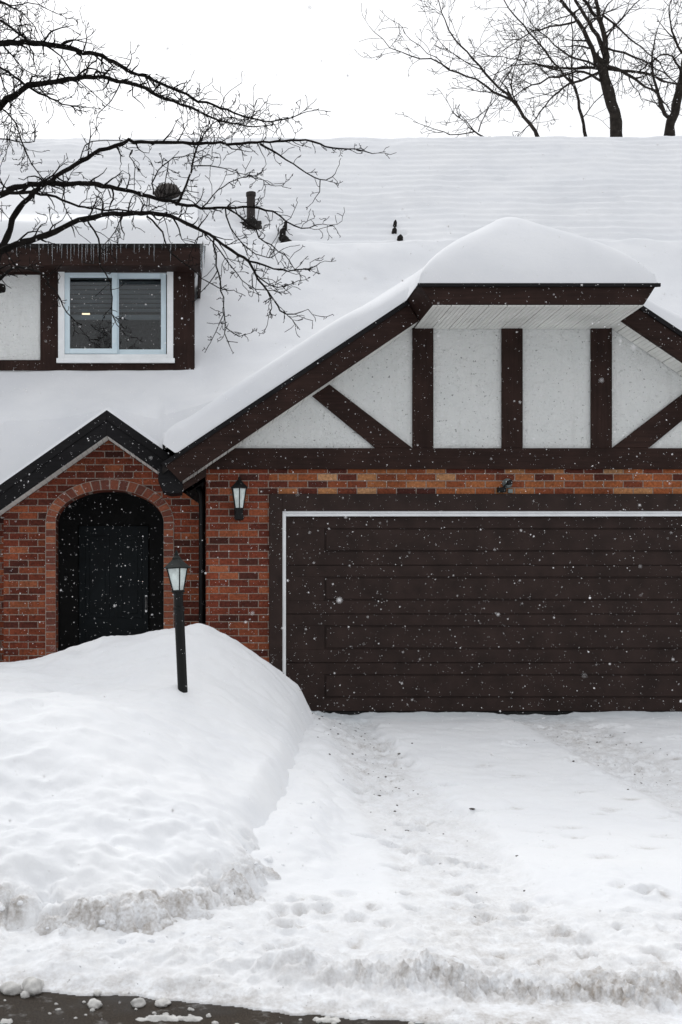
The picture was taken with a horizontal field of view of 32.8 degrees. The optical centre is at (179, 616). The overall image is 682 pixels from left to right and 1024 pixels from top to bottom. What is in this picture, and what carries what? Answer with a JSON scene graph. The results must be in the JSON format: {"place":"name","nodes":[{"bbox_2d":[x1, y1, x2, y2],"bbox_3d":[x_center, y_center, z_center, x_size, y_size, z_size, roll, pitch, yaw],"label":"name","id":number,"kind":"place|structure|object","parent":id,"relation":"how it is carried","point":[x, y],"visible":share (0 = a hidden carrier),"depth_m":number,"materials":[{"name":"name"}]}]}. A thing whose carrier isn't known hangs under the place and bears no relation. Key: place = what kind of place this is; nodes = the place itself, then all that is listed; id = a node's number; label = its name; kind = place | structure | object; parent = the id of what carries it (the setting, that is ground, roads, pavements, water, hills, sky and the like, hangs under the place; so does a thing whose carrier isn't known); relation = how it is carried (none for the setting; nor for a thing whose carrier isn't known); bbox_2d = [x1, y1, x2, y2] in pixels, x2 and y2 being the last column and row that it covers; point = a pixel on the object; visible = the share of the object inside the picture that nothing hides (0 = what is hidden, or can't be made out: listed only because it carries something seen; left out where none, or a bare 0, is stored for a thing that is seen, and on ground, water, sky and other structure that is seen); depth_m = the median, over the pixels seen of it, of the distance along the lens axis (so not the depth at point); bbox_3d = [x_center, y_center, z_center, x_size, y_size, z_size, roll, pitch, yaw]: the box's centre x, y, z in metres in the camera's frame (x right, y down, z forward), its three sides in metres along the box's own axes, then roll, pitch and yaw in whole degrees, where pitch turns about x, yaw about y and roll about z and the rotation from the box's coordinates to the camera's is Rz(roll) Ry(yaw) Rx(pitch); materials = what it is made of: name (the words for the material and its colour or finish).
{"place":"outdoors","nodes":[
{"label":"outdoors","id":0,"kind":"place"},
{"bbox_2d":[0,991,423,1023],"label":"road","id":1,"kind":"structure","parent":0,"point":[34,1009],"depth_m":4.60,"materials":[{"name":"black asphalt"}]},
{"bbox_2d":[0,1018,12,1023],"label":"slush patch","id":2,"kind":"object","parent":1,"relation":"on","point":[7,1021],"visible":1,"depth_m":4.49,"materials":[{"name":"white snow"}]},
{"bbox_2d":[0,981,21,994],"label":"snow chunk","id":3,"kind":"object","parent":1,"relation":"on","point":[10,988],"visible":1,"depth_m":4.83,"materials":[{"name":"white snow"}]},
{"bbox_2d":[20,991,29,997],"bbox_3d":[-0.653,1.592,4.804,0.040,0.026,0.050,0,0,27],"label":"snow chunk","id":4,"kind":"object","parent":1,"relation":"on","point":[24,994],"visible":0.97,"depth_m":4.79,"materials":[{"name":"white snow"}]},
{"bbox_2d":[22,976,43,995],"bbox_3d":[-0.630,1.573,4.862,0.091,0.063,0.140,0,0,5],"label":"snow chunk","id":5,"kind":"object","parent":1,"relation":"on","point":[32,986],"visible":0.98,"depth_m":4.82,"materials":[{"name":"white snow"}]},
{"bbox_2d":[87,998,101,1008],"bbox_3d":[-0.350,1.589,4.673,0.062,0.032,0.057,0,0,19],"label":"snow chunk","id":6,"kind":"object","parent":1,"relation":"on","point":[94,1003],"visible":1,"depth_m":4.66,"materials":[{"name":"white snow"}]},
{"bbox_2d":[93,990,101,996],"bbox_3d":[-0.347,1.593,4.816,0.032,0.023,0.048,0,0,32],"label":"snow chunk","id":7,"kind":"object","parent":1,"relation":"on","point":[96,993],"visible":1,"depth_m":4.80,"materials":[{"name":"white snow"}]},
{"bbox_2d":[131,998,145,1007],"bbox_3d":[-0.171,1.587,4.687,0.062,0.036,0.047,0,0,-22],"label":"snow chunk","id":8,"kind":"object","parent":1,"relation":"on","point":[138,1002],"visible":1,"depth_m":4.67,"materials":[{"name":"white snow"}]},
{"bbox_2d":[155,997,170,1007],"bbox_3d":[-0.071,1.592,4.699,0.061,0.026,0.075,0,0,39],"label":"snow chunk","id":9,"kind":"object","parent":1,"relation":"on","point":[165,1002],"visible":1,"depth_m":4.68,"materials":[{"name":"white snow"}]},
{"bbox_2d":[136,1014,202,1021],"bbox_3d":[-0.038,1.605,4.532,0.317,0.038,0.070,0,0,0],"label":"slush patch","id":10,"kind":"object","parent":1,"relation":"on","point":[157,1018],"visible":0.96,"depth_m":4.52,"materials":[{"name":"white snow"}]},
{"bbox_2d":[313,1016,340,1022],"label":"slush patch","id":11,"kind":"object","parent":1,"relation":"on","point":[327,1019],"visible":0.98,"depth_m":4.51,"materials":[{"name":"white snow"}]},
{"bbox_2d":[0,711,681,1023],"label":"driveway","id":12,"kind":"structure","parent":0,"point":[356,954],"depth_m":6.04,"materials":[{"name":"white snow"}]},
{"bbox_2d":[116,938,125,942],"bbox_3d":[-0.273,1.511,5.290,0.048,0.027,0.045,-19,-25,41],"label":"snow clod","id":13,"kind":"object","parent":12,"relation":"on","point":[122,940],"visible":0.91,"depth_m":5.28,"materials":[{"name":"white snow"}]},
{"bbox_2d":[264,855,272,862],"bbox_3d":[0.497,1.359,6.370,0.051,0.032,0.067,-3,18,-25],"label":"snow clod","id":14,"kind":"object","parent":12,"relation":"on","point":[268,858],"visible":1,"depth_m":6.36,"materials":[{"name":"white snow"}]},
{"bbox_2d":[283,673,669,917],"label":"dirt crumbs","id":15,"kind":"object","parent":12,"relation":"on","point":[413,790],"visible":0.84,"depth_m":9.19,"materials":[{"name":"brown soil"}]},
{"bbox_2d":[0,0,681,1023],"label":"falling snow","id":16,"kind":"structure","parent":0,"point":[344,450],"depth_m":6.23,"materials":[{"name":"white snow"}]},
{"bbox_2d":[0,0,681,138],"label":"sky","id":17,"kind":"structure","parent":0,"point":[223,28],"materials":[{"name":"white"}]},
{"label":"ground","id":18,"kind":"structure","parent":0,"visible":0},
{"bbox_2d":[0,623,314,935],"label":"snowbank","id":19,"kind":"object","parent":18,"relation":"on","point":[86,807],"visible":0.64,"depth_m":6.84,"materials":[{"name":"white snow"}]},
{"bbox_2d":[164,550,190,692],"bbox_3d":[-0.011,0.376,8.994,0.182,1.805,0.157,0,0,31],"label":"lamp post","id":20,"kind":"object","parent":19,"relation":"on","point":[176,566],"visible":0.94,"depth_m":8.97,"materials":[{"name":"black metal"}]},
{"bbox_2d":[0,0,393,353],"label":"tree","id":21,"kind":"object","parent":18,"relation":"on","point":[49,181],"visible":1,"depth_m":8.42,"materials":[{"name":"black plant"}]},
{"bbox_2d":[0,242,681,714],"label":"house","id":22,"kind":"structure","parent":18,"relation":"on","point":[556,472],"depth_m":12.05,"materials":[{"name":"brick"}]},
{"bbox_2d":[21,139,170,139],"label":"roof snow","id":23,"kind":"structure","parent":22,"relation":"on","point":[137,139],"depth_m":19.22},
{"bbox_2d":[0,185,201,243],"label":"dormer snow","id":24,"kind":"structure","parent":22,"relation":"on","point":[25,221],"depth_m":13.46,"materials":[{"name":"white snow"}]},
{"bbox_2d":[79,526,148,644],"bbox_3d":[-0.790,-0.045,13.589,0.830,2.070,0.099,0,0,0],"label":"front door","id":25,"kind":"structure","parent":22,"relation":"in","point":[126,618],"depth_m":13.59,"materials":[{"name":"wood"}]},
{"bbox_2d":[56,272,174,362],"bbox_3d":[-0.765,-3.606,13.627,1.409,1.177,0.185,0,0,0],"label":"window","id":26,"kind":"structure","parent":22,"relation":"in","point":[141,321],"depth_m":13.62,"materials":[{"name":"white paint"}]},
{"bbox_2d":[154,182,180,198],"bbox_3d":[-0.188,-6.301,17.273,0.433,0.520,0.436,0,0,0],"label":"turbine vent","id":27,"kind":"object","parent":22,"relation":"on","point":[168,186],"visible":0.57,"depth_m":17.14,"materials":[{"name":"black metal"}]},
{"bbox_2d":[200,244,202,273],"bbox_3d":[0.251,-4.160,13.268,0.045,0.361,0.043,0,0,0],"label":"icicle","id":28,"kind":"object","parent":22,"relation":"hanging from","point":[201,252],"visible":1,"depth_m":13.26,"materials":[{"name":"white"}]},
{"bbox_2d":[203,246,205,263],"bbox_3d":[0.284,-4.207,13.330,0.038,0.260,0.037,0,0,0],"label":"icicle","id":29,"kind":"object","parent":22,"relation":"hanging from","point":[204,248],"visible":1,"depth_m":13.32,"materials":[{"name":"white"}]},
{"bbox_2d":[231,477,246,520],"bbox_3d":[0.620,-1.230,11.893,0.170,0.460,0.212,0,0,0],"label":"wall lantern","id":30,"kind":"object","parent":22,"relation":"attached to","point":[238,487],"depth_m":11.84,"materials":[{"name":"black metal"}]},
{"bbox_2d":[240,191,261,229],"bbox_3d":[1.046,-5.892,16.725,0.320,0.677,0.309,0,0,0],"label":"vent pipe","id":31,"kind":"object","parent":22,"relation":"on","point":[250,195],"visible":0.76,"depth_m":16.67,"materials":[{"name":"metal"}]},
{"bbox_2d":[279,222,291,242],"bbox_3d":[1.497,-5.314,16.253,0.250,0.907,0.877,0,0,0],"label":"roof vent","id":32,"kind":"object","parent":22,"relation":"on","point":[283,237],"visible":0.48,"depth_m":16.32,"materials":[{"name":"black metal"}]},
{"bbox_2d":[0,136,681,483],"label":"roof snow","id":33,"kind":"structure","parent":22,"relation":"on","point":[126,396],"depth_m":15.80,"materials":[{"name":"white snow"}]},
{"bbox_2d":[392,220,402,240],"bbox_3d":[3.132,-5.334,16.274,0.250,0.907,0.878,0,0,0],"label":"roof vent","id":34,"kind":"object","parent":22,"relation":"on","point":[400,236],"visible":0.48,"depth_m":16.43,"materials":[{"name":"black metal"}]},
{"bbox_2d":[286,517,681,714],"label":"garage door","id":35,"kind":"structure","parent":22,"relation":"in","point":[421,603],"depth_m":12.05,"materials":[{"name":"paint"}]},
{"bbox_2d":[497,478,512,492],"bbox_3d":[3.422,-1.375,11.939,0.165,0.154,0.120,0,0,0],"label":"lamp holder","id":36,"kind":"object","parent":22,"relation":"attached to","point":[508,484],"visible":0.96,"depth_m":11.95,"materials":[{"name":"grey metal"}]},
{"bbox_2d":[355,0,563,136],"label":"tree","id":37,"kind":"object","parent":18,"relation":"on","point":[523,116],"visible":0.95,"depth_m":29.98,"materials":[{"name":"grey plant"}]},
{"bbox_2d":[395,53,529,136],"bbox_3d":[7.763,-6.946,31.214,3.558,16.756,1.251,0,0,20],"label":"tree","id":38,"kind":"object","parent":18,"relation":"on","point":[472,129],"visible":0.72,"depth_m":31.03,"materials":[{"name":"grey plant"}]},
{"bbox_2d":[442,0,632,136],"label":"tree","id":39,"kind":"object","parent":18,"relation":"on","point":[577,97],"visible":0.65,"depth_m":35.01,"materials":[{"name":"grey plant"}]},
{"bbox_2d":[452,0,681,136],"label":"tree","id":40,"kind":"object","parent":18,"relation":"on","point":[602,66],"visible":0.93,"depth_m":31.85,"materials":[{"name":"grey plant"}]},
{"bbox_2d":[623,0,681,135],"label":"tree","id":41,"kind":"object","parent":18,"relation":"on","point":[670,123],"visible":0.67,"depth_m":32.89,"materials":[{"name":"grey plant"}]}
]}

